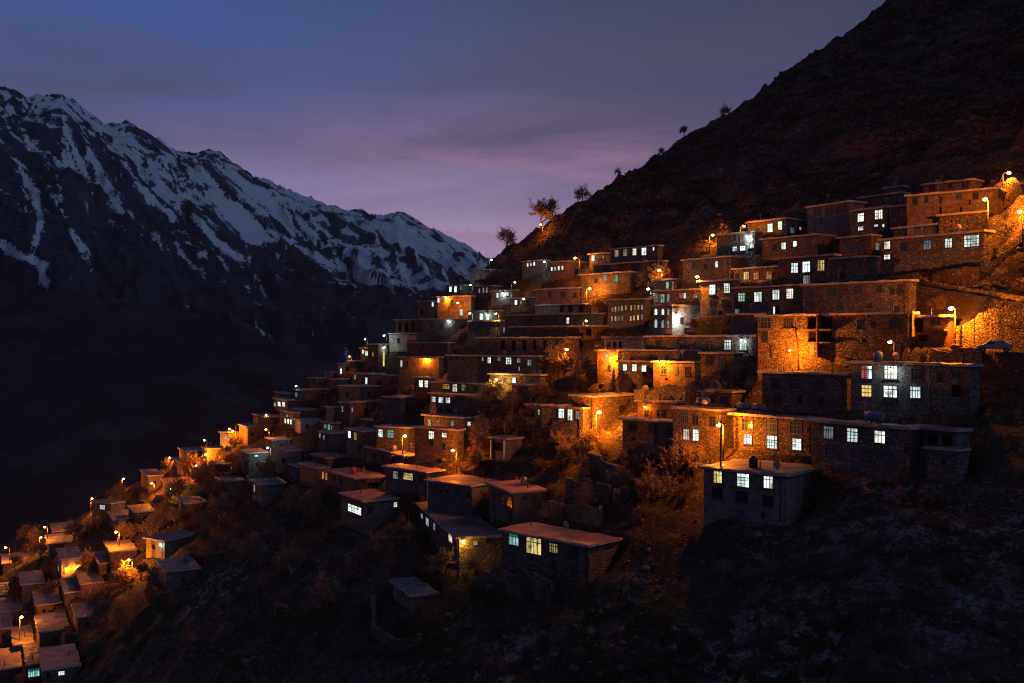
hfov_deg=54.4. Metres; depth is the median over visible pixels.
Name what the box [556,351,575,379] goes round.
bare tree
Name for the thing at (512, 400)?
bare tree
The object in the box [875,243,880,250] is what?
window
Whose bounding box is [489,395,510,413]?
stone wall
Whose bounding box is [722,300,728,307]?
window
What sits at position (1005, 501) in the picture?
stone wall
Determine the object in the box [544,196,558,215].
bare tree
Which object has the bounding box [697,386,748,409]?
flat roofed house
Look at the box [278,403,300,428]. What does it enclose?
flat roofed house
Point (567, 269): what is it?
flat roofed house
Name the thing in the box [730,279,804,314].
flat roofed house
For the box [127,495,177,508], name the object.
stone wall
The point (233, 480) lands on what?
flat roofed house
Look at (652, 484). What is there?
bare tree
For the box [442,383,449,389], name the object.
window
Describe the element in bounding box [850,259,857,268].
window
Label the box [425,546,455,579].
bare tree
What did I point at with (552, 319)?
flat roofed house
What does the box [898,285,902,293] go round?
window
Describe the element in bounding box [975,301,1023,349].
stone wall
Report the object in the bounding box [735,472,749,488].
window
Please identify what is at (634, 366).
window
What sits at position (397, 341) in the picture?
flat roofed house
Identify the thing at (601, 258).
flat roofed house
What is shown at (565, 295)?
flat roofed house
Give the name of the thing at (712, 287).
window
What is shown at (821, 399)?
window
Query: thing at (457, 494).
flat roofed house
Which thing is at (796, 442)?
window
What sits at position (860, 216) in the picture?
window
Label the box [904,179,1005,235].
flat roofed house
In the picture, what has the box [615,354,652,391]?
flat roofed house
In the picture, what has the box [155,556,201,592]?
flat roofed house
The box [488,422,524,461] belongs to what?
flat roofed house
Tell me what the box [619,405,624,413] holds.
window
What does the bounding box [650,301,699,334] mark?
arched hall
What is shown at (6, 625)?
flat roofed house
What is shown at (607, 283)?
flat roofed house
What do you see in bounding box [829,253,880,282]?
flat roofed house
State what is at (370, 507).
window
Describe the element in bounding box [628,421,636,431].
window
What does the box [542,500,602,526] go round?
ruined wall
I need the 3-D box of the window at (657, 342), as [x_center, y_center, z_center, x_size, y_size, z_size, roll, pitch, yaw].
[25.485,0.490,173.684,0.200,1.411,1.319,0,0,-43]
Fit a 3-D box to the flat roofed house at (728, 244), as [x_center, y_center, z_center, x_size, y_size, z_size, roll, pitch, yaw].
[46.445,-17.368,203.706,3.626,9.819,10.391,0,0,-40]
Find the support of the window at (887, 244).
in the flat roofed house at (972, 248)
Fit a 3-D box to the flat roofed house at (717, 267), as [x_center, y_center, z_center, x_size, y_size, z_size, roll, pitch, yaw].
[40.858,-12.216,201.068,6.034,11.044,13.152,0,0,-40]
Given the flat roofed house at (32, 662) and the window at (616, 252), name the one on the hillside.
the flat roofed house at (32, 662)
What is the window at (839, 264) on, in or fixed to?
in the flat roofed house at (861, 268)
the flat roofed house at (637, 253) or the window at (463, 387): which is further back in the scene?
the flat roofed house at (637, 253)
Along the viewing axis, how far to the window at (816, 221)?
188.06 m
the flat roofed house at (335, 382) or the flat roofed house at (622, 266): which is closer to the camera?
the flat roofed house at (622, 266)
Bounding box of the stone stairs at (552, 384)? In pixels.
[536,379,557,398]
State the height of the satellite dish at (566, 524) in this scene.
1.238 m
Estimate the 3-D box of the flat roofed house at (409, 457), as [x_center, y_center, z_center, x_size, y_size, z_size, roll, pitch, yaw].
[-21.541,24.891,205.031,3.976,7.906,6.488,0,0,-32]
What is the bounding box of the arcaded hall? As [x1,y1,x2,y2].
[605,298,652,331]
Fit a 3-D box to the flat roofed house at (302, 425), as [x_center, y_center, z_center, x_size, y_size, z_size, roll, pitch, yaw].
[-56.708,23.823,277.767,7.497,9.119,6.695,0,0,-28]
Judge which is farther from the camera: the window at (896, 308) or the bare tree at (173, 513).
the bare tree at (173, 513)
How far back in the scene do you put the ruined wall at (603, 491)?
142.62 m
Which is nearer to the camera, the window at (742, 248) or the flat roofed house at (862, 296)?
the flat roofed house at (862, 296)
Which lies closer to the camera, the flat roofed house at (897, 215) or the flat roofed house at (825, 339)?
the flat roofed house at (825, 339)
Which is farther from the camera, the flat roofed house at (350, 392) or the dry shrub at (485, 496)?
the flat roofed house at (350, 392)
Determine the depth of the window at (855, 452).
115.44 m
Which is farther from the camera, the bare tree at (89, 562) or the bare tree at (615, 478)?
the bare tree at (89, 562)
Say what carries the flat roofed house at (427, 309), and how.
on the hillside
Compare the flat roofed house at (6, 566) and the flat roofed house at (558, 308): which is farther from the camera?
the flat roofed house at (6, 566)
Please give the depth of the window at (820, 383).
131.64 m
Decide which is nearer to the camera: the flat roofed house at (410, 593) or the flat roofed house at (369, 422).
the flat roofed house at (410, 593)
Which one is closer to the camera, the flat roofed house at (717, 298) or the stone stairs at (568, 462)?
the stone stairs at (568, 462)
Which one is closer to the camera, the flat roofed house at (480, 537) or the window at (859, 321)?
the window at (859, 321)
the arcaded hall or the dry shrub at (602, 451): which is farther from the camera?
the arcaded hall
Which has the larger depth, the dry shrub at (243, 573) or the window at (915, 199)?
the dry shrub at (243, 573)
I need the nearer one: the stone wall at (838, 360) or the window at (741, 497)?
the window at (741, 497)
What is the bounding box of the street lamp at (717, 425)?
[716,424,723,460]
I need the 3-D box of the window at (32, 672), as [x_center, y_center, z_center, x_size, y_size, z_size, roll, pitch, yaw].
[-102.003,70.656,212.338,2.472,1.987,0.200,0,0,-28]
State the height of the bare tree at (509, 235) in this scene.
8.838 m
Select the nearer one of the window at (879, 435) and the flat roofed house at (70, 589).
the window at (879, 435)
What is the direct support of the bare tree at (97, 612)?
on the hillside
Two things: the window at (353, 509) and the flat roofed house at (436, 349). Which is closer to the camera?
the window at (353, 509)
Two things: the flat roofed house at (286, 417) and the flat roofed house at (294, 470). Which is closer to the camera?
the flat roofed house at (294, 470)
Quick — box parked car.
[976,340,1012,351]
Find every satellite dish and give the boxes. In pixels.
[563,521,568,529]
[702,399,707,405]
[773,461,780,468]
[878,413,884,423]
[893,352,899,361]
[955,224,961,230]
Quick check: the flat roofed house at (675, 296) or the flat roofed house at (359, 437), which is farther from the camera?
the flat roofed house at (359, 437)
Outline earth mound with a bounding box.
[792,368,837,372]
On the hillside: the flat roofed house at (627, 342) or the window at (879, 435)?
the flat roofed house at (627, 342)
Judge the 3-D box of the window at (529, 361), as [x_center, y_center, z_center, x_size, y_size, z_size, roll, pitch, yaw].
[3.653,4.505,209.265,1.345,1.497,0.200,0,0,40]
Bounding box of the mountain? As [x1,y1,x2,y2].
[0,86,491,369]
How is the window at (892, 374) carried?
in the flat roofed house at (903, 387)
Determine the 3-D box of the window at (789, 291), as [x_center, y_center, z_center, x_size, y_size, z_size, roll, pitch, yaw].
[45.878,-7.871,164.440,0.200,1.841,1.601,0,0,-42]
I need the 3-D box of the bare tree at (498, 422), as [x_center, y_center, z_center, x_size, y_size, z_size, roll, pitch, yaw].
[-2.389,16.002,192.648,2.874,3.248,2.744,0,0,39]
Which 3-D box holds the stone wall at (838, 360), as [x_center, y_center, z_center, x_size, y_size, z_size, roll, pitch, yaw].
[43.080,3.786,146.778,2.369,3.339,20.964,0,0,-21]
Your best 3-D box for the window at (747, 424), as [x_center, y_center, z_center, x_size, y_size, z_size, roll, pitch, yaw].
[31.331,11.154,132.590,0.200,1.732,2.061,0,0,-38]
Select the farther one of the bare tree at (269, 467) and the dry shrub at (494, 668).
the bare tree at (269, 467)
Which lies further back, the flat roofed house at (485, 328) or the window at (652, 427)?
the flat roofed house at (485, 328)
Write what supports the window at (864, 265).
in the flat roofed house at (861, 268)
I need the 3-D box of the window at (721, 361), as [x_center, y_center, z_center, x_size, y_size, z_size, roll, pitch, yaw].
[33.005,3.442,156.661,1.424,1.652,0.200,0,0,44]
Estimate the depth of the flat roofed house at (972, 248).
149.75 m
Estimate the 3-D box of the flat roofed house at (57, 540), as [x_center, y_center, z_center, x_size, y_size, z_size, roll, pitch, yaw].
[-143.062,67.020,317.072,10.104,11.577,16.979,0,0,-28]
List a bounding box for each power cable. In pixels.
[599,345,718,418]
[956,214,1021,308]
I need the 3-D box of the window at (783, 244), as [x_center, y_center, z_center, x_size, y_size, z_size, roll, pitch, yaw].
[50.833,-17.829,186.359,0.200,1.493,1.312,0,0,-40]
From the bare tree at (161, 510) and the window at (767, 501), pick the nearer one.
the window at (767, 501)
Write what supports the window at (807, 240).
in the flat roofed house at (818, 243)
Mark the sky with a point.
(450, 116)
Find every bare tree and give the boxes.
[3,580,20,597]
[8,551,24,568]
[16,523,31,541]
[25,525,44,550]
[29,540,48,559]
[36,578,56,593]
[39,557,53,571]
[62,518,83,542]
[71,546,96,573]
[79,579,110,604]
[84,523,94,534]
[85,595,114,624]
[91,513,102,530]
[105,481,128,500]
[111,551,128,568]
[112,558,137,585]
[114,520,137,539]
[133,559,154,580]
[136,509,164,535]
[136,536,145,551]
[149,498,173,521]
[161,456,170,467]
[162,475,187,502]
[165,507,182,525]
[179,451,202,476]
[184,459,217,490]
[200,454,224,478]
[206,492,237,526]
[208,475,228,494]
[222,448,240,467]
[225,431,242,449]
[227,528,266,567]
[252,417,272,437]
[256,452,277,477]
[260,415,274,434]
[271,541,306,579]
[281,485,304,511]
[293,486,321,513]
[305,493,324,518]
[308,569,345,609]
[369,528,395,555]
[370,412,384,427]
[375,397,382,410]
[402,520,416,544]
[413,387,430,405]
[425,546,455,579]
[464,450,483,469]
[465,553,482,572]
[467,412,492,439]
[467,431,485,453]
[473,376,506,406]
[492,416,506,431]
[496,225,517,247]
[499,386,522,410]
[501,411,525,434]
[517,400,539,430]
[528,197,560,229]
[534,379,554,403]
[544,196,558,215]
[545,335,572,362]
[545,501,566,525]
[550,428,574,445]
[555,441,576,467]
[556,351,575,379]
[564,347,596,388]
[568,480,600,520]
[573,183,592,201]
[574,452,599,488]
[575,426,598,450]
[580,478,595,504]
[590,295,607,311]
[604,461,634,488]
[632,457,678,502]
[632,503,650,525]
[633,269,651,290]
[646,262,673,291]
[658,441,685,478]
[661,431,706,473]
[678,125,687,136]
[686,316,696,327]
[720,103,731,116]
[999,215,1017,230]
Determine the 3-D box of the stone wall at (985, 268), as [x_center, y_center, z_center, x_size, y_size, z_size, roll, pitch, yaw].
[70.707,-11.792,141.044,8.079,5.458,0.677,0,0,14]
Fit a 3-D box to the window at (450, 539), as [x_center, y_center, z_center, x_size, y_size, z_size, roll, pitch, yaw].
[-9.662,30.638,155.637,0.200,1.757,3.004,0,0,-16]
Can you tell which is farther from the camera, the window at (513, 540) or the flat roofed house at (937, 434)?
the window at (513, 540)
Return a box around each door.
[649,437,655,444]
[738,508,744,518]
[762,396,767,406]
[810,344,814,354]
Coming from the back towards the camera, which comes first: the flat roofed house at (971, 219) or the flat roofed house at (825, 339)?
the flat roofed house at (971, 219)
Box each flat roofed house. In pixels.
[0,551,33,574]
[0,582,8,596]
[0,596,22,622]
[0,612,12,643]
[0,647,22,682]
[10,625,34,657]
[18,570,44,608]
[22,642,40,680]
[32,587,62,614]
[34,611,69,646]
[38,643,80,682]
[45,532,77,556]
[50,521,74,533]
[56,546,82,577]
[59,577,80,607]
[71,595,95,633]
[75,567,104,598]
[90,499,125,521]
[92,551,109,577]
[103,539,136,573]
[106,509,131,532]
[127,502,154,523]
[140,469,163,492]
[143,530,196,558]
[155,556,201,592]
[160,476,196,501]
[172,456,195,476]
[177,446,201,457]
[177,496,205,516]
[200,444,221,461]
[207,460,230,475]
[214,467,245,495]
[218,430,238,448]
[238,420,267,445]
[239,446,268,475]
[249,477,286,505]
[251,411,279,423]
[265,436,290,453]
[272,397,296,410]
[273,445,301,471]
[274,386,293,398]
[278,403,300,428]
[287,455,308,479]
[291,407,317,417]
[292,386,305,401]
[292,410,321,432]
[297,461,330,488]
[305,388,330,406]
[306,370,325,387]
[310,445,345,468]
[317,421,345,451]
[320,420,340,429]
[323,369,337,380]
[324,398,338,421]
[324,466,384,492]
[329,378,350,389]
[336,358,348,375]
[337,384,382,400]
[337,398,376,425]
[337,486,400,534]
[343,419,376,459]
[347,359,363,371]
[350,370,385,384]
[359,347,367,358]
[360,411,381,427]
[363,445,405,464]
[366,343,388,368]
[374,424,417,450]
[380,371,398,391]
[381,389,417,422]
[381,454,445,500]
[387,329,421,351]
[388,576,439,613]
[392,443,414,464]
[393,314,421,332]
[397,352,444,388]
[404,339,454,359]
[411,373,436,399]
[412,422,465,462]
[414,501,501,569]
[416,301,436,318]
[420,318,467,341]
[421,408,479,432]
[423,475,498,515]
[428,391,491,415]
[429,380,486,392]
[436,295,475,317]
[444,284,471,295]
[445,346,547,382]
[466,306,502,320]
[466,317,504,343]
[468,268,501,284]
[472,284,502,297]
[474,331,580,358]
[484,477,548,527]
[487,372,546,393]
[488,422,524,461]
[490,288,518,305]
[497,518,622,583]
[503,312,604,336]
[509,292,534,312]
[509,325,609,341]
[509,379,547,400]
[521,259,550,279]
[524,398,553,427]
[533,284,580,313]
[535,301,590,313]
[548,260,586,280]
[548,394,590,440]
[568,389,633,434]
[578,271,641,302]
[587,252,610,270]
[592,260,668,274]
[594,343,621,382]
[601,331,646,349]
[608,242,663,262]
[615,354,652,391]
[617,406,672,450]
[619,349,700,360]
[634,388,685,418]
[644,334,757,360]
[650,281,699,308]
[650,349,700,388]
[651,273,682,289]
[670,392,736,460]
[680,253,748,284]
[696,273,741,316]
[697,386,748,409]
[698,348,745,381]
[698,458,818,525]
[714,230,763,257]
[727,306,766,334]
[727,409,825,455]
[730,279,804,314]
[731,264,777,285]
[745,214,805,237]
[754,304,919,380]
[757,364,850,413]
[759,231,836,263]
[775,253,841,284]
[800,268,918,313]
[804,194,866,242]
[804,401,922,493]
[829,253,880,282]
[836,227,882,256]
[843,353,942,414]
[850,197,890,234]
[856,182,911,207]
[877,227,995,274]
[882,177,909,192]
[886,198,906,230]
[890,222,946,236]
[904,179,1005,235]
[904,424,972,477]
[915,308,956,347]
[920,174,985,192]
[922,435,970,482]
[925,347,983,414]
[936,210,996,232]
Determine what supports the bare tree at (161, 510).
on the hillside
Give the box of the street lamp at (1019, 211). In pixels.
[1017,210,1022,233]
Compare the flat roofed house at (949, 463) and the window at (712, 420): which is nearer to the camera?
the flat roofed house at (949, 463)
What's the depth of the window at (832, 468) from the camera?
117.51 m
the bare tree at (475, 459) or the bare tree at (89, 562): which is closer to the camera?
the bare tree at (475, 459)
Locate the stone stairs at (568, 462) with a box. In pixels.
[560,446,586,467]
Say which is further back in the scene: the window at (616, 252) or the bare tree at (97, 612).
the window at (616, 252)
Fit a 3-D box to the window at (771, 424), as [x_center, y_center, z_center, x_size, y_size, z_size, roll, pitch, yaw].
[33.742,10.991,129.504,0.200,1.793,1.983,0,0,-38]
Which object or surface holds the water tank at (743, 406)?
on the flat roofed house at (777, 433)
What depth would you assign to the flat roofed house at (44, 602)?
254.40 m
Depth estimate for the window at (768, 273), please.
181.88 m
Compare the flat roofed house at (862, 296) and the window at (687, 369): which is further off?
the window at (687, 369)
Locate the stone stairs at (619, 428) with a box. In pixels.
[613,413,637,438]
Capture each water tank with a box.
[183,555,187,561]
[351,466,355,473]
[392,444,396,451]
[520,476,526,485]
[684,328,695,334]
[696,397,710,406]
[736,402,750,412]
[749,456,757,467]
[751,403,766,413]
[864,411,882,423]
[873,350,882,361]
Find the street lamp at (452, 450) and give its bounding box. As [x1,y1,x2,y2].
[451,449,456,472]
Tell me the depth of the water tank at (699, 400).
142.16 m
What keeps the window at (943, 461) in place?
in the flat roofed house at (949, 463)
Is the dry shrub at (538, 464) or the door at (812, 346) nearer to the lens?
the door at (812, 346)
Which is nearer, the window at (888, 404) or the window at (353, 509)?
the window at (888, 404)
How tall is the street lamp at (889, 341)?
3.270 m
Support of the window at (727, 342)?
in the flat roofed house at (748, 344)
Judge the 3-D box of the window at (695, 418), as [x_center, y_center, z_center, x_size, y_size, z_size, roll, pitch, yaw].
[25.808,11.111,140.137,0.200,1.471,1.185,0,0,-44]
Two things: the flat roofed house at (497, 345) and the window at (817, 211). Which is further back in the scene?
the flat roofed house at (497, 345)
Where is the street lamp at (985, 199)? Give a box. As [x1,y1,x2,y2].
[983,197,988,235]
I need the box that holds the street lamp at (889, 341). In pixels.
[888,340,894,361]
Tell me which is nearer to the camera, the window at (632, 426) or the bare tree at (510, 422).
the window at (632, 426)
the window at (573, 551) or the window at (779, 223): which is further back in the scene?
the window at (779, 223)
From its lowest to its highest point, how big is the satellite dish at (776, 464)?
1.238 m
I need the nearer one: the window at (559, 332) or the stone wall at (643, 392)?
the stone wall at (643, 392)
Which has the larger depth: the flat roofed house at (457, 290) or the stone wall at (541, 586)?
the flat roofed house at (457, 290)
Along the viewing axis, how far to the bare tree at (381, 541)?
170.05 m
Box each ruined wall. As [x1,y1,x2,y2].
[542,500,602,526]
[565,477,578,496]
[579,478,592,498]
[585,453,623,485]
[595,482,611,505]
[612,485,630,505]
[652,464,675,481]
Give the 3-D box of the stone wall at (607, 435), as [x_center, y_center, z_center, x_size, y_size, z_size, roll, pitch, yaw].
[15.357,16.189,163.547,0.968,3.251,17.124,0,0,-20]
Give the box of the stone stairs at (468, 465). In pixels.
[465,446,483,468]
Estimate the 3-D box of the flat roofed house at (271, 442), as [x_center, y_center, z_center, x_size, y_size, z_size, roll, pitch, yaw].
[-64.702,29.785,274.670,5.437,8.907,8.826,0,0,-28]
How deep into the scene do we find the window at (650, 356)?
174.23 m
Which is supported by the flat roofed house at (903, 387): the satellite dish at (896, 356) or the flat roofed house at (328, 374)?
the satellite dish at (896, 356)
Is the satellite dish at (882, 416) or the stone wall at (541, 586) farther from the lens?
the stone wall at (541, 586)
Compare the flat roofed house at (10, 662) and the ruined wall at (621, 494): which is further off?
the flat roofed house at (10, 662)
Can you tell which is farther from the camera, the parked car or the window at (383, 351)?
the window at (383, 351)
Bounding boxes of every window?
[28,667,39,677]
[58,670,64,676]
[347,503,361,516]
[368,505,372,513]
[378,429,382,437]
[383,351,384,365]
[387,430,393,438]
[393,471,397,479]
[396,484,400,492]
[402,472,413,481]
[418,380,422,387]
[419,475,423,483]
[424,380,427,387]
[425,517,428,527]
[428,431,434,439]
[429,440,433,446]
[431,396,435,402]
[438,397,443,403]
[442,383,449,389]
[445,397,450,403]
[448,533,452,544]
[452,384,456,391]
[461,384,465,390]
[473,386,477,391]
[491,488,495,499]
[492,502,495,512]
[499,492,503,505]
[505,357,511,364]
[506,496,511,508]
[507,509,510,521]
[508,533,518,546]
[521,495,527,500]
[525,537,541,556]
[527,359,531,366]
[548,542,558,554]
[550,560,556,570]
[557,330,561,335]
[557,408,563,418]
[567,408,572,420]
[568,546,578,560]
[570,565,578,579]
[575,410,578,419]
[603,274,607,281]
[613,274,617,281]
[614,249,618,256]
[619,264,623,270]
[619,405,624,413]
[623,249,627,256]
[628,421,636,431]
[632,248,636,255]
[632,364,636,371]
[641,247,646,255]
[641,364,646,370]
[644,410,648,417]
[647,354,653,360]
[647,423,656,433]
[654,319,657,327]
[655,340,660,347]
[656,409,663,417]
[660,294,664,302]
[660,366,665,374]
[661,320,664,328]
[664,354,669,360]
[666,425,672,436]
[673,339,679,347]
[679,293,685,298]
[679,412,688,424]
[682,428,689,440]
[685,367,689,375]
[691,429,698,441]
[692,415,698,425]
[695,338,701,346]
[705,355,712,365]
[706,341,712,348]
[708,395,713,402]
[708,416,715,427]
[709,284,715,294]
[710,300,714,307]
[711,486,723,499]
[712,470,722,484]
[717,358,725,368]
[719,397,725,404]
[720,370,725,378]
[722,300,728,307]
[723,283,730,293]
[723,339,731,350]
[732,246,736,251]
[734,490,747,504]
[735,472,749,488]
[738,293,744,301]
[738,317,743,326]
[738,339,746,350]
[739,245,745,251]
[742,418,752,431]
[742,433,752,445]
[743,271,748,279]
[746,329,752,334]
[748,318,752,326]
[753,272,758,279]
[753,291,762,302]
[754,306,759,312]
[759,317,771,328]
[761,331,768,342]
[762,475,773,489]
[762,495,773,508]
[765,435,777,449]
[766,271,772,279]
[766,419,776,432]
[767,223,772,232]
[770,378,779,390]
[771,289,779,300]
[772,244,776,250]
[772,393,780,404]
[777,221,781,230]
[781,242,785,249]
[782,318,792,328]
[785,288,793,299]
[788,377,801,390]
[788,420,801,434]
[790,227,794,233]
[790,262,798,273]
[791,276,797,283]
[791,438,802,451]
[802,261,810,272]
[803,275,810,283]
[805,239,809,246]
[807,289,814,298]
[807,301,813,308]
[813,218,819,227]
[814,207,820,215]
[815,379,825,391]
[816,259,824,271]
[816,274,823,282]
[817,396,824,406]
[823,426,834,440]
[823,443,832,456]
[825,207,831,215]
[825,217,830,226]
[828,286,836,296]
[830,465,843,472]
[835,261,843,269]
[836,205,843,213]
[836,214,841,222]
[838,301,845,311]
[844,243,851,251]
[845,427,858,443]
[849,446,861,460]
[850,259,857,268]
[852,463,858,473]
[854,285,862,294]
[856,319,863,329]
[857,213,863,222]
[857,226,863,231]
[857,242,864,250]
[860,365,872,379]
[860,384,872,397]
[862,262,866,269]
[865,199,872,205]
[873,430,885,444]
[874,209,882,220]
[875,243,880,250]
[875,448,884,462]
[877,284,882,292]
[882,385,897,398]
[883,254,890,260]
[883,365,897,379]
[884,241,890,249]
[885,402,892,406]
[888,319,900,328]
[889,288,894,294]
[890,209,898,218]
[892,195,896,202]
[894,306,899,311]
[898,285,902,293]
[900,242,907,251]
[904,442,909,455]
[908,386,921,399]
[910,368,922,380]
[913,196,917,204]
[922,240,931,250]
[924,196,928,202]
[929,318,940,325]
[936,374,941,381]
[940,459,945,464]
[944,238,952,248]
[951,370,958,377]
[956,193,961,199]
[964,234,979,247]
[972,192,978,199]
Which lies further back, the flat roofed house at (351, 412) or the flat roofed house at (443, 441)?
the flat roofed house at (351, 412)
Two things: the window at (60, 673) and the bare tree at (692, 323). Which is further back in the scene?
the window at (60, 673)
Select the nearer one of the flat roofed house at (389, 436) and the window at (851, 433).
the window at (851, 433)
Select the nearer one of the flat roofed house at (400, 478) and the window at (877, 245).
the window at (877, 245)
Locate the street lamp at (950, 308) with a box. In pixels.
[948,306,955,343]
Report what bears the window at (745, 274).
in the flat roofed house at (756, 275)
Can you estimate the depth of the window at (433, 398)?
214.56 m
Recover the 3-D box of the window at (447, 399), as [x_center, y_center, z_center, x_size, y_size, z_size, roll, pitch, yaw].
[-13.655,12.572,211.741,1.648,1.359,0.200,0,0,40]
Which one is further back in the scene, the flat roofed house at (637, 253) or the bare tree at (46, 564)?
the bare tree at (46, 564)
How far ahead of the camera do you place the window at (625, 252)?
238.14 m
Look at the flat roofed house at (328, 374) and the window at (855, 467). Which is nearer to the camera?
the window at (855, 467)
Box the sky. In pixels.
[0,0,885,257]
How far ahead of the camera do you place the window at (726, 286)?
179.63 m
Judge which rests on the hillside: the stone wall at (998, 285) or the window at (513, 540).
the stone wall at (998, 285)
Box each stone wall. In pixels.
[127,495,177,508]
[218,468,251,484]
[371,595,421,651]
[409,467,479,514]
[477,566,553,603]
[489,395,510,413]
[598,366,648,398]
[598,430,621,443]
[640,444,694,466]
[647,379,721,399]
[757,357,850,366]
[922,277,1023,300]
[931,347,984,367]
[954,318,974,347]
[968,489,1023,514]
[971,277,1023,290]
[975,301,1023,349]
[980,247,1023,272]
[989,195,1023,237]
[994,178,1023,207]
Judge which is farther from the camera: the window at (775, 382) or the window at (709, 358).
the window at (709, 358)
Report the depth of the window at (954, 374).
115.75 m
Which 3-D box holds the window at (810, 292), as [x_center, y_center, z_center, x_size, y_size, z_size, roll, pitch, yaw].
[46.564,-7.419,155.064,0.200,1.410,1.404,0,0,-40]
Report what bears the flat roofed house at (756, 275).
on the hillside
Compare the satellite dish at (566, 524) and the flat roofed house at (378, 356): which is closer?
the satellite dish at (566, 524)
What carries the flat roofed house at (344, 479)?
on the hillside
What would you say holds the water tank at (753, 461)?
on the flat roofed house at (766, 492)
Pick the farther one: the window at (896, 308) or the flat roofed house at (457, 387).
the flat roofed house at (457, 387)
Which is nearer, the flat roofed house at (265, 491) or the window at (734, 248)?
the window at (734, 248)
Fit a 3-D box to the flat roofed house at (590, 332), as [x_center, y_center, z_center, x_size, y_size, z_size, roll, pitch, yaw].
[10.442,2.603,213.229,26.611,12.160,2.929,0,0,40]
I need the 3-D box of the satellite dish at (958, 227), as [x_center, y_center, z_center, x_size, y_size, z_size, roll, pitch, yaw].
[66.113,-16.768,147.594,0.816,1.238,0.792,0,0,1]
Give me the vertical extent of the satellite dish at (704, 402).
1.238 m
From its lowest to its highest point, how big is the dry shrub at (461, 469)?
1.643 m
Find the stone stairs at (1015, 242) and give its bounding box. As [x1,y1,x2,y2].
[991,234,1023,260]
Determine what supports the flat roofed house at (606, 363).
on the hillside
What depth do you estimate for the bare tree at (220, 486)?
255.83 m
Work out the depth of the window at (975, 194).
157.90 m
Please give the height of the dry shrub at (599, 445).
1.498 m
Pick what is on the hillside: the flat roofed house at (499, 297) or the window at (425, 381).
the flat roofed house at (499, 297)
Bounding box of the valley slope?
[0,282,337,545]
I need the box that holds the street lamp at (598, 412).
[595,411,601,445]
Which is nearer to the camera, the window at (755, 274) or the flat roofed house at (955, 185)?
the flat roofed house at (955, 185)
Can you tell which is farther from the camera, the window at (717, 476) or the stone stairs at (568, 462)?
the stone stairs at (568, 462)
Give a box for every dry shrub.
[232,565,250,577]
[314,574,328,583]
[391,523,403,533]
[397,517,413,528]
[449,458,461,468]
[454,464,468,472]
[478,489,488,499]
[478,654,513,675]
[500,656,523,670]
[520,439,529,448]
[524,443,537,451]
[531,457,548,467]
[538,359,551,367]
[551,459,562,468]
[569,645,594,662]
[590,440,602,448]
[599,444,611,455]
[601,598,625,615]
[602,657,627,676]
[670,475,683,483]
[675,484,687,492]
[675,489,690,500]
[679,469,690,480]
[681,478,702,492]
[741,624,780,647]
[747,353,757,359]
[748,364,757,372]
[928,295,948,309]
[994,299,1010,306]
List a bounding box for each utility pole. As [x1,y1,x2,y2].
[453,533,460,577]
[597,343,597,382]
[642,257,646,290]
[716,419,725,463]
[791,327,798,369]
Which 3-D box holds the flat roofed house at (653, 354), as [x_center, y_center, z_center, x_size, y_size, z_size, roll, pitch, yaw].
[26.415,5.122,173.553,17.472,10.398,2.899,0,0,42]
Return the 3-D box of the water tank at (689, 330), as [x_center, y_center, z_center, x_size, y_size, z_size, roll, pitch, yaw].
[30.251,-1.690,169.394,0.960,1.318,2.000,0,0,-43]
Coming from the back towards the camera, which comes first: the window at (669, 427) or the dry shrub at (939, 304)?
the window at (669, 427)
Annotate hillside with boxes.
[0,0,1023,682]
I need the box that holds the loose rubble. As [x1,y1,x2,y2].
[2,0,1023,682]
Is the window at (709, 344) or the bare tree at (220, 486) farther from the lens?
the bare tree at (220, 486)
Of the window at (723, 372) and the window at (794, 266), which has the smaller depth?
the window at (723, 372)
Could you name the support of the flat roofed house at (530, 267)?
on the hillside
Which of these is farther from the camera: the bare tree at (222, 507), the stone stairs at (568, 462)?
the bare tree at (222, 507)
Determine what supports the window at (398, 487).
in the flat roofed house at (400, 478)
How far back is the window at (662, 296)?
197.67 m
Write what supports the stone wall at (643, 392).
on the hillside
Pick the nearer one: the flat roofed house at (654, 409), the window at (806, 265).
the flat roofed house at (654, 409)
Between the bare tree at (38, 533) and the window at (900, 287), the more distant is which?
the bare tree at (38, 533)
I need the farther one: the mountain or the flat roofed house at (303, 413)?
the mountain
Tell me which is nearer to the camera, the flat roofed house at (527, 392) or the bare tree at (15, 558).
the flat roofed house at (527, 392)
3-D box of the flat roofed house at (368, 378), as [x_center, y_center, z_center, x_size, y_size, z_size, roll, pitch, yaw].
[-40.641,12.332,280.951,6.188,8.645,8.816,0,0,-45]
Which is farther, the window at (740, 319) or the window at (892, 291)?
the window at (740, 319)
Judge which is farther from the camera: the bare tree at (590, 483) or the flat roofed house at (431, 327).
the flat roofed house at (431, 327)
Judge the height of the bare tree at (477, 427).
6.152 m
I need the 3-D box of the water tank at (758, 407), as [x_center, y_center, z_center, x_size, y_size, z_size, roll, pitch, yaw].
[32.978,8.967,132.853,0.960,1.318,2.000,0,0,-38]
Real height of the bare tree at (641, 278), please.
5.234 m
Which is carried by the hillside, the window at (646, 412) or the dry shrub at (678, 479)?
the dry shrub at (678, 479)
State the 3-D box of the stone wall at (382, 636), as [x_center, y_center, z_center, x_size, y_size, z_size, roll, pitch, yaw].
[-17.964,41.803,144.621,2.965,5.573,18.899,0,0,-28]
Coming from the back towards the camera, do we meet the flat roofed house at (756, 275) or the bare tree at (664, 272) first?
the bare tree at (664, 272)
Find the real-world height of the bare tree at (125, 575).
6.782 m
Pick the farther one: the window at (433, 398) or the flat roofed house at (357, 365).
the flat roofed house at (357, 365)
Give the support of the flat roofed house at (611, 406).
on the hillside

